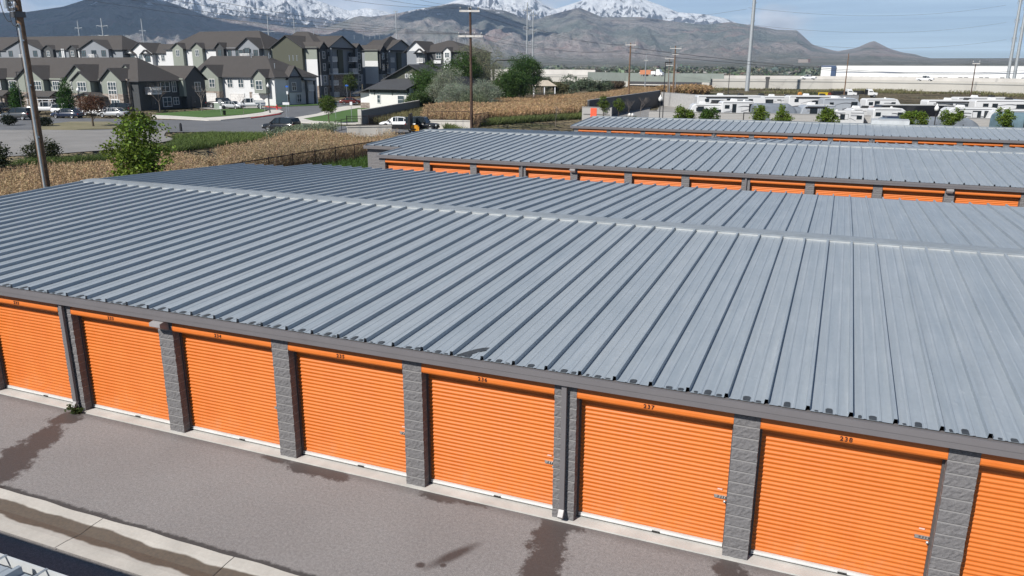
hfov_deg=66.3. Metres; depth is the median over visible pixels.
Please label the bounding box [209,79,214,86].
window
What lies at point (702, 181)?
roller door
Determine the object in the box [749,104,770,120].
tree
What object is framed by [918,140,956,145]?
roller door
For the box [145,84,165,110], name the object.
tree
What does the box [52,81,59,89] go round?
window
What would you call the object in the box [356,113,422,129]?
flatbed trailer
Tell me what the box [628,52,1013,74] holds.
power line
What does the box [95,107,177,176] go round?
tree
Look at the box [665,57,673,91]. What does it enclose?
utility pole
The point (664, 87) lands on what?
street lamp
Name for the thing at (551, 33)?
power line
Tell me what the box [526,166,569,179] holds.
roller door
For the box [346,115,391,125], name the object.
fence
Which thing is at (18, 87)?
street lamp
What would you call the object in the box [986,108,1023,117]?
travel trailer
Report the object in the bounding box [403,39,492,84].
apartment block
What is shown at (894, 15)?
power line
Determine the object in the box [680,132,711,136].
roller door
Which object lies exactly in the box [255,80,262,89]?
window
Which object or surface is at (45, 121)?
bush
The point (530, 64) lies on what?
tree
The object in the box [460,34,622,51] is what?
power line
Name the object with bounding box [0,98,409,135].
street
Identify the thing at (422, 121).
parked car
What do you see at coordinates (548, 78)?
bush
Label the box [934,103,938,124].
street lamp
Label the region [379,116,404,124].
parked car
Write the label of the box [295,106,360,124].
pavement walk
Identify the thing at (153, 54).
apartment block
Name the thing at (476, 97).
willow
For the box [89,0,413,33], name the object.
power line
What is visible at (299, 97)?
window
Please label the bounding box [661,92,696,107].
boundary wall
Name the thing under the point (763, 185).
roller door
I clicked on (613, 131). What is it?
roller door
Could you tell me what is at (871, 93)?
work truck
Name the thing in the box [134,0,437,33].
power line
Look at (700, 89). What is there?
reed bed
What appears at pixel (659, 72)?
semi truck
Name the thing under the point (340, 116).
lawn
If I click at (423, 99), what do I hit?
tree
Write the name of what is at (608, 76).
sound wall
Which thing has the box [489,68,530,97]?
tree
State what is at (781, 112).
tree
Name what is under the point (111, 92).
window
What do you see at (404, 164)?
roller door
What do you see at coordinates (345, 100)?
parked car
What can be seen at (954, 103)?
travel trailer
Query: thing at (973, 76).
utility pole
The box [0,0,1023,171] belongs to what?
ground
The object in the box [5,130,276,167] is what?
grass verge
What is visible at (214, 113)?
lawn
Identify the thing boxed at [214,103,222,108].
utility box
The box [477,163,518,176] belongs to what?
roller door
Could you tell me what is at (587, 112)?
sign wall
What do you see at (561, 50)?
power line
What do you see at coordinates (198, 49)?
apartment block
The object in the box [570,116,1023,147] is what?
storage building
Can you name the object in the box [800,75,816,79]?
pickup truck
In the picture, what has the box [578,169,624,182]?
roller door
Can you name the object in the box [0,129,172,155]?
car park
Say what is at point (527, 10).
transmission pole
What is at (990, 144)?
roller door
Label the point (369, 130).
parapet wall
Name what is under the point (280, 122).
parked car
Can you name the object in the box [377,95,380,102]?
window
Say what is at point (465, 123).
parapet wall
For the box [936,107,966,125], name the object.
tree
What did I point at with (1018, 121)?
covered trailer
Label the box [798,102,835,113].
travel trailer
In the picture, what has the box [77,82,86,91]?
window
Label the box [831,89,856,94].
work truck
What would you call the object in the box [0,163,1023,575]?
storage building
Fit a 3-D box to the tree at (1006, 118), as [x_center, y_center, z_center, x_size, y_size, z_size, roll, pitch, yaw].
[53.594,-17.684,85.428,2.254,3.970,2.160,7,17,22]
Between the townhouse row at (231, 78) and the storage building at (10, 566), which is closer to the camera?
the storage building at (10, 566)
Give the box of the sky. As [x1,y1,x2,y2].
[0,0,1023,57]
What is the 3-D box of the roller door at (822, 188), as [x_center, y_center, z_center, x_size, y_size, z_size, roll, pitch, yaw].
[16.133,-3.878,38.489,2.644,2.760,0.296,7,17,22]
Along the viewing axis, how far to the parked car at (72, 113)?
119.96 m
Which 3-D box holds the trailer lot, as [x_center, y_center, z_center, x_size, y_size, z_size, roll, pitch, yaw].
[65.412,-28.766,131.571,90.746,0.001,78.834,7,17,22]
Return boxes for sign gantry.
[492,59,523,80]
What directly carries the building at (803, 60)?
on the ground at (617, 27)
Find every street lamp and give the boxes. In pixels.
[16,72,21,106]
[266,83,270,112]
[659,95,661,117]
[662,62,671,117]
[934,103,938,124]
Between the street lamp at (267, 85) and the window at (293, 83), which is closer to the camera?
the street lamp at (267, 85)
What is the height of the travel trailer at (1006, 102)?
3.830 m
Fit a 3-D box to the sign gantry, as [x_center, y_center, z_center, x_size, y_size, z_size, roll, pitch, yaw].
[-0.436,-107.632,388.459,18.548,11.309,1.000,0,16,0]
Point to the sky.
(876, 21)
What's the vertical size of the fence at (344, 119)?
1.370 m
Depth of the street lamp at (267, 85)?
133.13 m
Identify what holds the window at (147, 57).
in the apartment block at (153, 54)
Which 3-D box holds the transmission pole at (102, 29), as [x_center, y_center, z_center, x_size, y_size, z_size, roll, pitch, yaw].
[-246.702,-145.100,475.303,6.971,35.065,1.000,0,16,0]
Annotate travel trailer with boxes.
[688,101,720,111]
[694,93,765,102]
[718,98,755,112]
[765,94,802,102]
[784,93,840,106]
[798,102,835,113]
[818,96,859,109]
[833,110,864,122]
[844,106,868,114]
[860,97,899,107]
[866,106,904,122]
[920,98,970,106]
[937,105,996,117]
[951,95,1004,99]
[968,97,1023,108]
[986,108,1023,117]
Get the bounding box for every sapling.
[597,95,609,114]
[612,98,626,116]
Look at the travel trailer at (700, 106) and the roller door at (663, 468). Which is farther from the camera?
the travel trailer at (700, 106)
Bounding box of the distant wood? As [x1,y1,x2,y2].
[491,64,820,75]
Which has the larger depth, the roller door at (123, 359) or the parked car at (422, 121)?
the parked car at (422, 121)
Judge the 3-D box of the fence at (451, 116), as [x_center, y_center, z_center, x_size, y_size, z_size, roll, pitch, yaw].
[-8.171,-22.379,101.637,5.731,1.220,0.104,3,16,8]
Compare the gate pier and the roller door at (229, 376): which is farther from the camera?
the gate pier
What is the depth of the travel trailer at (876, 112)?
99.22 m
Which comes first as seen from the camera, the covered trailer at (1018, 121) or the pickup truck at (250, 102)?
the covered trailer at (1018, 121)
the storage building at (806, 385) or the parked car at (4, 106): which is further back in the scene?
the parked car at (4, 106)
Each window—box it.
[34,81,41,89]
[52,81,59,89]
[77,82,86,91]
[81,50,85,56]
[107,82,116,89]
[108,90,117,99]
[145,55,150,61]
[160,82,169,91]
[162,97,171,106]
[171,81,176,91]
[173,97,179,104]
[194,82,200,91]
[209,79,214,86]
[227,79,232,87]
[238,79,243,87]
[250,79,253,87]
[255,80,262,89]
[292,82,296,90]
[297,94,301,101]
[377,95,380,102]
[397,95,404,103]
[436,53,440,58]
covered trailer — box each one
[750,103,796,120]
[794,107,800,113]
[913,117,977,125]
[989,112,1023,127]
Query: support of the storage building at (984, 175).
on the yard pavement at (294, 517)
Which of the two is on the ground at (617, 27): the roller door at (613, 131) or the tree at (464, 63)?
the tree at (464, 63)
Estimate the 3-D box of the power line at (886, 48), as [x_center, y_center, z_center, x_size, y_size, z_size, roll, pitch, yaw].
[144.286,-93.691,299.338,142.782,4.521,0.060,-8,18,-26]
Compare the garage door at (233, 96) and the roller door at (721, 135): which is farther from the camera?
the garage door at (233, 96)
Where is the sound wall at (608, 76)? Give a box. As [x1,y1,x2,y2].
[588,72,723,80]
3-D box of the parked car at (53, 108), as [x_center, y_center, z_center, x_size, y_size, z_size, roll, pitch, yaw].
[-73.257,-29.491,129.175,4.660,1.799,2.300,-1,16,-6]
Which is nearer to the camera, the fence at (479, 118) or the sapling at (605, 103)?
the fence at (479, 118)
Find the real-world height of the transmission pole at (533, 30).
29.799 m
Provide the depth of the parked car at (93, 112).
127.12 m
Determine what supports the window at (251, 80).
in the townhouse row at (231, 78)
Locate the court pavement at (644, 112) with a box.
[612,107,651,116]
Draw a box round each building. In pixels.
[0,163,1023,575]
[0,553,66,575]
[363,128,1023,206]
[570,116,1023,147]
[798,59,810,62]
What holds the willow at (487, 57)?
on the ground at (617, 27)
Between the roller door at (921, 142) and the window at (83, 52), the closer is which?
the roller door at (921, 142)
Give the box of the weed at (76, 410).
[64,404,83,414]
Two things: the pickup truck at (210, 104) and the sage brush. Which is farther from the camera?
the pickup truck at (210, 104)
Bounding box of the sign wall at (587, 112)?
[582,107,612,119]
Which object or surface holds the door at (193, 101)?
in the townhouse row at (110, 79)
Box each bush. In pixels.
[0,114,17,125]
[40,116,53,125]
[537,76,554,93]
[550,82,569,93]
[558,73,594,93]
[585,79,614,92]
[610,81,627,90]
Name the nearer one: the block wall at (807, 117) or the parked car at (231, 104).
the block wall at (807, 117)
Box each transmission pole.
[96,18,108,35]
[523,2,530,72]
[529,11,536,55]
[745,0,756,90]
[1006,0,1022,77]
[1012,7,1023,78]
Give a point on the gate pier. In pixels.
(359, 115)
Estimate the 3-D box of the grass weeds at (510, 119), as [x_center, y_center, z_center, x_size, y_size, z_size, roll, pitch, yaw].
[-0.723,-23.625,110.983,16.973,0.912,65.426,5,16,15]
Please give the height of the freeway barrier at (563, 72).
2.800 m
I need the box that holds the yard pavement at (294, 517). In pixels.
[0,394,794,575]
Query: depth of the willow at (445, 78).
141.46 m
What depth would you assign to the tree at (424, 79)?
144.98 m
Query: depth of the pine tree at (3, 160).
49.26 m
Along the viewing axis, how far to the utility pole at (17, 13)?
36.94 m
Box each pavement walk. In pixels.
[152,110,282,120]
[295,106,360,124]
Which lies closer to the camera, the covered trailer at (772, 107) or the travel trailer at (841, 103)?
the covered trailer at (772, 107)
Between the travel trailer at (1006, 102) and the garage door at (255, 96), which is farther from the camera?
the garage door at (255, 96)
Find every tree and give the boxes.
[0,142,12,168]
[7,81,27,107]
[56,77,76,108]
[74,93,108,125]
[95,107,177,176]
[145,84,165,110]
[194,85,210,110]
[318,94,336,122]
[341,72,358,96]
[403,90,433,107]
[406,64,443,101]
[425,59,438,68]
[439,49,484,80]
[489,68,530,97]
[506,52,544,96]
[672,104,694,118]
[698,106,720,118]
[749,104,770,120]
[769,103,794,120]
[815,105,839,122]
[899,111,920,124]
[914,110,930,124]
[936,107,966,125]
[994,107,1016,126]
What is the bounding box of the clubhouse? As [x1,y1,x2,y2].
[352,64,483,107]
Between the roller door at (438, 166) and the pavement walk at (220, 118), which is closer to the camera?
the roller door at (438, 166)
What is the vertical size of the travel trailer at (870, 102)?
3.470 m
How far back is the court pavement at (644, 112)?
137.25 m
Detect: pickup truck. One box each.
[206,97,230,107]
[238,98,265,108]
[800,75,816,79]
[915,76,934,80]
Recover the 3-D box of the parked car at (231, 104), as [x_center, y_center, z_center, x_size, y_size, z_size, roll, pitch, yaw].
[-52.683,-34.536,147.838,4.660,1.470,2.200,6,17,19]
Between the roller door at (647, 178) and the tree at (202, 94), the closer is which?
the roller door at (647, 178)
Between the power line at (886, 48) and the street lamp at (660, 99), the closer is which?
the street lamp at (660, 99)
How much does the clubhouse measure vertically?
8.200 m
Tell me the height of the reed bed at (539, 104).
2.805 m
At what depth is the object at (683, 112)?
90.82 m
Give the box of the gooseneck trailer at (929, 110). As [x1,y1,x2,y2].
[874,104,953,116]
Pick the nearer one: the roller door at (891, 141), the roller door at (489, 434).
the roller door at (489, 434)
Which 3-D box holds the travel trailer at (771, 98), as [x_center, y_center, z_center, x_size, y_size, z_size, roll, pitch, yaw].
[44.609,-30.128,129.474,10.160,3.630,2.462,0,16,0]
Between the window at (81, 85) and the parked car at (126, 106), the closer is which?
the parked car at (126, 106)
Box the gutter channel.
[0,488,297,575]
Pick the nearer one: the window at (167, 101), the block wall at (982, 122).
the block wall at (982, 122)
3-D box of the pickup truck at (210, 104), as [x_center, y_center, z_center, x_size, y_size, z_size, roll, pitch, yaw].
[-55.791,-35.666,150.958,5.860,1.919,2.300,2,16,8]
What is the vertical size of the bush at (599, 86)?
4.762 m
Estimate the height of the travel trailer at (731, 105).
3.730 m
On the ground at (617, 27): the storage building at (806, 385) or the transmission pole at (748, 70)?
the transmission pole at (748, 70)
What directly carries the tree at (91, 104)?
on the planting strip
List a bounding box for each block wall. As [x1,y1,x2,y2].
[649,111,752,119]
[769,113,870,122]
[911,118,989,126]
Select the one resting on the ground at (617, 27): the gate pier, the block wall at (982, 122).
the block wall at (982, 122)
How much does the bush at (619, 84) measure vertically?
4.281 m
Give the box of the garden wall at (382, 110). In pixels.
[362,100,419,123]
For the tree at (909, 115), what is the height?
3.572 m
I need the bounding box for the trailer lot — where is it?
[657,105,686,110]
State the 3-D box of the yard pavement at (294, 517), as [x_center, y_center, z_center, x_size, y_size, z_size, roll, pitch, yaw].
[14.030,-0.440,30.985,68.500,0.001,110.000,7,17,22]
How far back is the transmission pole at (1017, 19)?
324.37 m
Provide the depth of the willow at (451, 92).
134.55 m
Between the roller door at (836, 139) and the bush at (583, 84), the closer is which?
the roller door at (836, 139)
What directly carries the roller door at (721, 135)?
in the storage building at (891, 131)
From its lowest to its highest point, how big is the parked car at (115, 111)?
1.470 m
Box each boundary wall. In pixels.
[587,90,660,114]
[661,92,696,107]
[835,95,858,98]
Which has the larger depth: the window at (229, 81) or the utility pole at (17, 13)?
the window at (229, 81)
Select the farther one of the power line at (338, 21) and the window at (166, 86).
the window at (166, 86)
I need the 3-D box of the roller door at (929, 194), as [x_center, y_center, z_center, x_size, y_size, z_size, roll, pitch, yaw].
[18.952,-3.552,37.371,2.644,2.760,0.296,7,17,22]
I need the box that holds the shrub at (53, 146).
[16,132,63,158]
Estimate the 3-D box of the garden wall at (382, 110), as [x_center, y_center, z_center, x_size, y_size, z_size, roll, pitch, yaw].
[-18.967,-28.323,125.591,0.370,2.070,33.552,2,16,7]
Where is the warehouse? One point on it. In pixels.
(931, 71)
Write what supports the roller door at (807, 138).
in the storage building at (891, 131)
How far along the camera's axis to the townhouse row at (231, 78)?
161.09 m
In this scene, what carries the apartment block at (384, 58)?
on the ground at (617, 27)
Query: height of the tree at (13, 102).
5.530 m
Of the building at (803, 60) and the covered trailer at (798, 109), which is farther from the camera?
the building at (803, 60)
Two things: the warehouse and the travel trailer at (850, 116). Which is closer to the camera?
the travel trailer at (850, 116)
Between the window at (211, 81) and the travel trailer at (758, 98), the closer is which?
the travel trailer at (758, 98)
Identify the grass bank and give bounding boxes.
[710,87,1023,96]
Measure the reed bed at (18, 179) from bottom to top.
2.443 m
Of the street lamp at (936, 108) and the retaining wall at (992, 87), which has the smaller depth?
the street lamp at (936, 108)
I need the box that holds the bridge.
[623,76,710,86]
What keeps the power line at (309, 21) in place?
attached to the utility pole at (470, 35)
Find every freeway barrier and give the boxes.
[494,69,595,74]
[724,75,1023,82]
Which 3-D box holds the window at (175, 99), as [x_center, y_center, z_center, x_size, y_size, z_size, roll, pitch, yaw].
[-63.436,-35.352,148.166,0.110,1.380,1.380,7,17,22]
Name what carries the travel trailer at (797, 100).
on the trailer lot
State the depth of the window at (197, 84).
151.15 m
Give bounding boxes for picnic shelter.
[532,80,555,94]
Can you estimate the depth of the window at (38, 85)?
147.18 m
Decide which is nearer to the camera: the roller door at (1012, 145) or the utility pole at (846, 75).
the roller door at (1012, 145)
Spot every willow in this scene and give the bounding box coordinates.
[422,65,466,101]
[433,80,473,102]
[454,90,490,102]
[457,41,507,84]
[469,79,504,101]
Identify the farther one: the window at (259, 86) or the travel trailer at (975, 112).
the window at (259, 86)
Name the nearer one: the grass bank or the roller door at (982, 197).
the roller door at (982, 197)
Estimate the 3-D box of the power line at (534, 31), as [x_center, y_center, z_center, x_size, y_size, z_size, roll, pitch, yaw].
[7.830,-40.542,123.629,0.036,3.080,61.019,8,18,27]
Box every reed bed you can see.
[0,127,401,195]
[419,86,658,126]
[655,83,715,94]
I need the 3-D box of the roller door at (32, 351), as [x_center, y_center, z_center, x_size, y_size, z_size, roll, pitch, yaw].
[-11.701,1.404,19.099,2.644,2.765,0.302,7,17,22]
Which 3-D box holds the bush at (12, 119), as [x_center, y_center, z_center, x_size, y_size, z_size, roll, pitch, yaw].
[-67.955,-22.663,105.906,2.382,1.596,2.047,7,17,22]
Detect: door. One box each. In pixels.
[0,295,72,402]
[70,307,169,423]
[151,97,156,108]
[172,323,279,448]
[191,96,195,106]
[206,93,216,101]
[229,93,244,101]
[252,94,268,105]
[288,342,406,476]
[385,158,423,170]
[421,363,554,509]
[430,161,469,173]
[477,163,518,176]
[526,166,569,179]
[576,388,734,548]
[578,128,606,132]
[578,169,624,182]
[611,130,640,133]
[632,172,681,186]
[645,131,675,135]
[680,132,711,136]
[689,175,741,189]
[717,133,748,138]
[748,418,948,575]
[750,178,805,193]
[754,134,787,139]
[793,136,827,140]
[813,181,872,197]
[833,137,868,142]
[875,138,911,143]
[881,185,944,201]
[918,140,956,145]
[953,189,1020,206]
[959,453,1023,575]
[963,141,1002,146]
[1009,143,1023,147]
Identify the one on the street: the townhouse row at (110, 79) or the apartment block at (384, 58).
the townhouse row at (110, 79)
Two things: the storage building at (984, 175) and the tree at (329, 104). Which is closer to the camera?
the storage building at (984, 175)
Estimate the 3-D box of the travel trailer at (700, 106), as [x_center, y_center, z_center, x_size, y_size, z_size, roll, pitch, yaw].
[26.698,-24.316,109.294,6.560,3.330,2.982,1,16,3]
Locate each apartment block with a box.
[0,35,137,57]
[124,42,174,65]
[163,30,277,67]
[269,30,363,97]
[354,35,408,89]
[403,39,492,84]
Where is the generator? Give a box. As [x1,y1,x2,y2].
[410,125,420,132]
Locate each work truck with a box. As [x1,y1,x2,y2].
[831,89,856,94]
[854,89,877,97]
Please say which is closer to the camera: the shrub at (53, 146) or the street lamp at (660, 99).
the shrub at (53, 146)
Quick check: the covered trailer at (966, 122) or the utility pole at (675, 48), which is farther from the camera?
the utility pole at (675, 48)
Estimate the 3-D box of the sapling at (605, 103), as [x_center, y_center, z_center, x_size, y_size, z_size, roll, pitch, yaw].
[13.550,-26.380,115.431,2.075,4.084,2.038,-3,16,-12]
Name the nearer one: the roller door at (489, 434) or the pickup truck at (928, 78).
the roller door at (489, 434)
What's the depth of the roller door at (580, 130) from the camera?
70.10 m
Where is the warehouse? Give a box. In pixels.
[821,65,1023,78]
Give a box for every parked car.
[0,102,10,112]
[0,107,31,119]
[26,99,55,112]
[50,103,79,112]
[50,108,84,118]
[82,106,105,114]
[97,107,129,117]
[106,102,132,111]
[222,101,245,108]
[262,117,300,130]
[339,97,360,103]
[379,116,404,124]
[405,116,439,131]
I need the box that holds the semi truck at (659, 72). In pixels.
[640,69,663,75]
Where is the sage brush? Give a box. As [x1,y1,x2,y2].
[262,121,340,140]
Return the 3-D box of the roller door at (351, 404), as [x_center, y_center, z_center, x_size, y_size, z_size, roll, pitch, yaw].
[-3.245,2.383,15.744,2.644,2.765,0.302,7,17,22]
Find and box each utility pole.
[0,0,50,187]
[458,5,482,127]
[625,42,635,93]
[644,55,647,86]
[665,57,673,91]
[670,46,681,92]
[843,53,848,94]
[970,61,979,95]
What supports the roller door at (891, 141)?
in the storage building at (891, 131)
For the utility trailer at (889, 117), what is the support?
on the ground at (617, 27)
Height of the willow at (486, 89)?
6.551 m
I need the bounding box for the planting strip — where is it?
[41,122,118,129]
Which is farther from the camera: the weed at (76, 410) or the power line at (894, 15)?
the power line at (894, 15)
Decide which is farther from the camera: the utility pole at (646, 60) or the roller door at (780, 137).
the utility pole at (646, 60)
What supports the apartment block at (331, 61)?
on the ground at (617, 27)
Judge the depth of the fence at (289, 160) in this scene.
59.28 m
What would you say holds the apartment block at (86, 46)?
on the ground at (617, 27)
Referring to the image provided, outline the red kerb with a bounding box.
[251,113,280,118]
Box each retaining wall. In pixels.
[491,75,602,82]
[711,79,1023,93]
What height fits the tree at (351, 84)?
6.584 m
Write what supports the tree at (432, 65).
on the ground at (617, 27)
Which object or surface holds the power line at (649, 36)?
attached to the transmission pole at (527, 10)
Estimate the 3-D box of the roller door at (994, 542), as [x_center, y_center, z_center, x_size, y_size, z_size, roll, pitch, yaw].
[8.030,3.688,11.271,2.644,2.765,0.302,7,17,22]
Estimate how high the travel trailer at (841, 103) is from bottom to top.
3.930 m
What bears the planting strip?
on the street
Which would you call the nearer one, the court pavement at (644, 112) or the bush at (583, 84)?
the court pavement at (644, 112)
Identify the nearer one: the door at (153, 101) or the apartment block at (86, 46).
the door at (153, 101)
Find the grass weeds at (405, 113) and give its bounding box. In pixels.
[368,106,423,123]
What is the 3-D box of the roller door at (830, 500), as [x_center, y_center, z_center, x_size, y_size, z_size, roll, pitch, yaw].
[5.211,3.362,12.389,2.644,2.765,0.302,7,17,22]
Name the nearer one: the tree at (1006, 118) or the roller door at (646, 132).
the roller door at (646, 132)
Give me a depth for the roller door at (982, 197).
35.98 m
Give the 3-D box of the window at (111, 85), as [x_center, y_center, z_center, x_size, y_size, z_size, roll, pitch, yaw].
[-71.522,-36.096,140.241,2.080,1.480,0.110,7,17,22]
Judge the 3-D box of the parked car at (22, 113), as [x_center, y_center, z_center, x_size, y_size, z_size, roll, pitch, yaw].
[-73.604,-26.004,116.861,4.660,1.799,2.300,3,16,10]
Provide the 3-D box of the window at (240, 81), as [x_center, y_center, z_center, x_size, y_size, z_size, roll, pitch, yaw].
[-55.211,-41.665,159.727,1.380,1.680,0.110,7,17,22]
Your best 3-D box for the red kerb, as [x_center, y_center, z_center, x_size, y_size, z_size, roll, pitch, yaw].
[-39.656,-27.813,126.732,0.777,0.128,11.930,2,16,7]
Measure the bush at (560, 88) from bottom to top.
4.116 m
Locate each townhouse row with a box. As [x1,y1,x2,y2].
[0,56,207,110]
[198,53,319,105]
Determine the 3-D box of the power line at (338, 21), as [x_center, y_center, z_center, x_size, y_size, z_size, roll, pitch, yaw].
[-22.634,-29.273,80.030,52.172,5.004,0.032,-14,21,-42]
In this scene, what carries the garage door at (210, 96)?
in the townhouse row at (231, 78)
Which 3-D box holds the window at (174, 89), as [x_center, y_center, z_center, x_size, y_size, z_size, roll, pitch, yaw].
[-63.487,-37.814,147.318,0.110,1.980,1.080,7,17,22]
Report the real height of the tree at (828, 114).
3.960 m
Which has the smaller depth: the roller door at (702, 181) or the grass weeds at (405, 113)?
the roller door at (702, 181)
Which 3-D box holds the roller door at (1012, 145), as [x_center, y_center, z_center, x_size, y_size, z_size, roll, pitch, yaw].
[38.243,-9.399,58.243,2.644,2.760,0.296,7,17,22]
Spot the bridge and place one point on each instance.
(650, 80)
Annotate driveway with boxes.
[198,106,263,109]
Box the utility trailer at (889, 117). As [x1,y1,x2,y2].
[880,115,900,118]
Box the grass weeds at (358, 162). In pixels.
[313,155,367,167]
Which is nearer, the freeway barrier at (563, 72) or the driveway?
the driveway
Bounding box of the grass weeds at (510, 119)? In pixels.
[441,109,581,128]
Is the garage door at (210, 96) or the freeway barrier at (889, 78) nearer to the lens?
the garage door at (210, 96)
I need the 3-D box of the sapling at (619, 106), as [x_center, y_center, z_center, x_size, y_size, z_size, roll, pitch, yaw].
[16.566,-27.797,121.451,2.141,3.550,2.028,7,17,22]
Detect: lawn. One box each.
[155,108,266,117]
[262,104,317,106]
[304,108,367,121]
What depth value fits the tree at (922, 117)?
86.16 m
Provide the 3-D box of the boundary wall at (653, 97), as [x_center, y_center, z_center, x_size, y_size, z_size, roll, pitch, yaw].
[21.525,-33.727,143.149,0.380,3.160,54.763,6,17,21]
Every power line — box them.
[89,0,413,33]
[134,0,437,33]
[174,0,455,33]
[211,0,467,33]
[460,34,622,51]
[461,8,616,44]
[482,9,628,45]
[482,34,621,52]
[536,9,743,20]
[540,27,742,36]
[628,47,1023,72]
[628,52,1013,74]
[748,38,1000,48]
[755,5,1003,15]
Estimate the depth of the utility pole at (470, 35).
98.62 m
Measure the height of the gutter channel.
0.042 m
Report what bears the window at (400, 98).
in the clubhouse
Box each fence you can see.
[213,141,375,165]
[335,118,360,131]
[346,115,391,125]
[427,110,469,119]
[471,112,488,124]
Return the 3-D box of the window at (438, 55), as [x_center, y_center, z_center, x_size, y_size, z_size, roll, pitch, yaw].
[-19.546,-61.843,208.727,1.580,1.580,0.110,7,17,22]
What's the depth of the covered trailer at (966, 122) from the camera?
91.37 m
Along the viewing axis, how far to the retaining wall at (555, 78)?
415.20 m
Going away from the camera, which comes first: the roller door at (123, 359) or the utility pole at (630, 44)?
the roller door at (123, 359)
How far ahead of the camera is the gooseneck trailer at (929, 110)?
103.09 m
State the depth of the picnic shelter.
202.55 m
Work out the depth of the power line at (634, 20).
297.73 m
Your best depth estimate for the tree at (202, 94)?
137.67 m
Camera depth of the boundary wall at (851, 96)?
163.49 m
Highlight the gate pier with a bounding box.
[357,109,361,123]
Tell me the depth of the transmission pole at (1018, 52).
325.46 m
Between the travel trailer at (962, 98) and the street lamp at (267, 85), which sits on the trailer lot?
the travel trailer at (962, 98)
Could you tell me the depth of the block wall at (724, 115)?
106.81 m
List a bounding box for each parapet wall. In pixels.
[346,125,391,136]
[430,120,469,128]
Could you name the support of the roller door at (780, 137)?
in the storage building at (891, 131)
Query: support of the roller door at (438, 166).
in the storage building at (984, 175)
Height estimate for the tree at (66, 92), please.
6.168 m
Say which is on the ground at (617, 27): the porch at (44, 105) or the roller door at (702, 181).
the porch at (44, 105)
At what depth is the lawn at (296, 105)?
158.95 m
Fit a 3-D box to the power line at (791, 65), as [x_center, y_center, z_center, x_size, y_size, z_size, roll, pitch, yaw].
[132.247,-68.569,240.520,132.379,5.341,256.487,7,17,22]

